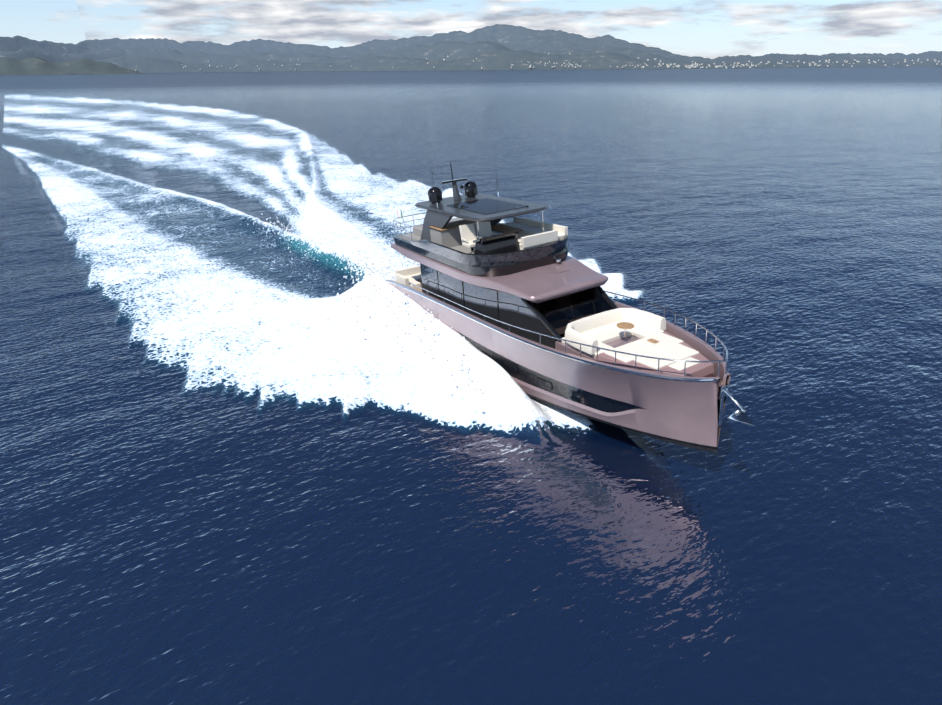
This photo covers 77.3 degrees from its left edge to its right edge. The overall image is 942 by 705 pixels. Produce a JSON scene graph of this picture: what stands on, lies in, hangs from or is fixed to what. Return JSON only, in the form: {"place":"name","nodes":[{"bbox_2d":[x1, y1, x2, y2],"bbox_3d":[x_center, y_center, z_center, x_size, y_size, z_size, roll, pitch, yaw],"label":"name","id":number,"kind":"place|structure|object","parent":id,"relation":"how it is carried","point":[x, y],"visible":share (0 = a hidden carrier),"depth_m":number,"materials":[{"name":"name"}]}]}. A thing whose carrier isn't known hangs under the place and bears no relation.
{"place":"outdoors","nodes":[
{"label":"outdoors","id":0,"kind":"place"},
{"bbox_2d":[0,67,941,704],"bbox_3d":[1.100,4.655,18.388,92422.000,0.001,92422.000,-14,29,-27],"label":"sea","id":1,"kind":"structure","parent":0,"point":[788,551],"depth_m":17.09,"materials":[{"name":"blue liquid"}]},
{"bbox_2d":[0,91,723,481],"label":"boat wake","id":2,"kind":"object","parent":1,"relation":"on","point":[160,293],"depth_m":40.20,"materials":[{"name":"white liquid"}]},
{"bbox_2d":[247,216,541,422],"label":"spray droplets","id":3,"kind":"object","parent":2,"relation":"on","point":[364,263],"visible":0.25,"depth_m":32.34,"materials":[{"name":"white liquid"}]},
{"bbox_2d":[385,280,730,452],"bbox_3d":[2.569,-0.588,26.241,5.555,3.880,20.160,-17,26,-26],"label":"hull","id":4,"kind":"object","parent":1,"relation":"on","point":[679,410],"visible":0.54,"depth_m":19.79,"materials":[{"name":"pink"}]},
{"bbox_2d":[420,263,617,348],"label":"cabin windows","id":5,"kind":"structure","parent":4,"relation":"on","point":[554,317],"depth_m":23.29,"materials":[{"name":"black glass"}]},
{"bbox_2d":[391,243,607,302],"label":"roof","id":6,"kind":"structure","parent":5,"relation":"on","point":[568,275],"depth_m":23.42,"materials":[{"name":"paint"}]},
{"bbox_2d":[392,222,569,276],"bbox_3d":[0.295,-5.293,27.930,5.225,0.950,9.789,-17,26,-26],"label":"flybridge","id":7,"kind":"object","parent":6,"relation":"on","point":[462,258],"visible":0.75,"depth_m":24.32,"materials":[{"name":"black"}]},
{"bbox_2d":[393,212,497,240],"bbox_3d":[-1.424,-6.706,30.513,4.932,0.919,2.683,-17,26,-26],"label":"flybridge railing","id":8,"kind":"object","parent":7,"relation":"on","point":[406,224],"visible":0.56,"depth_m":30.31,"materials":[{"name":"silver metal"}]},
{"bbox_2d":[415,144,547,240],"bbox_3d":[0.267,-7.102,26.886,3.689,4.330,6.708,-17,26,-26],"label":"hardtop","id":9,"kind":"object","parent":7,"relation":"on","point":[471,204],"visible":0.96,"depth_m":26.99,"materials":[{"name":"grey metal"}]},
{"bbox_2d":[397,210,567,253],"bbox_3d":[-0.012,-6.076,28.210,4.300,1.348,9.840,-17,26,-26],"label":"flybridge seating","id":10,"kind":"object","parent":7,"relation":"on","point":[520,233],"visible":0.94,"depth_m":25.47,"materials":[{"name":"white leather"}]},
{"bbox_2d":[410,284,727,377],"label":"deck rails","id":11,"kind":"object","parent":4,"relation":"on","point":[715,336],"visible":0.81,"depth_m":19.47,"materials":[{"name":"silver metal"}]},
{"bbox_2d":[394,265,753,425],"bbox_3d":[2.387,-1.181,26.246,4.730,2.230,22.968,-17,26,-26],"label":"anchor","id":12,"kind":"object","parent":4,"relation":"attached to","point":[409,276],"visible":0.42,"depth_m":17.86,"materials":[{"name":"silver metal"}]},
{"bbox_2d":[555,308,713,376],"bbox_3d":[5.779,-0.083,20.121,3.510,1.300,5.038,-17,26,-26],"label":"lounge","id":13,"kind":"object","parent":4,"relation":"on","point":[634,331],"visible":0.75,"depth_m":20.17,"materials":[{"name":"fabric"}]},
{"bbox_2d":[0,24,941,74],"bbox_3d":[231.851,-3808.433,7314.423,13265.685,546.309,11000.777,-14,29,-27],"label":"coast hills","id":14,"kind":"structure","parent":0,"point":[499,47],"depth_m":6572.74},
{"bbox_2d":[135,53,941,70],"bbox_3d":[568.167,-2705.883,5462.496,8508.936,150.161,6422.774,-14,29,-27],"label":"buildings","id":15,"kind":"structure","parent":14,"relation":"on","point":[678,66],"depth_m":5559.38,"materials":[{"name":"grey"}]},
{"bbox_2d":[0,0,941,58],"label":"sky","id":16,"kind":"structure","parent":0,"point":[712,29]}
]}

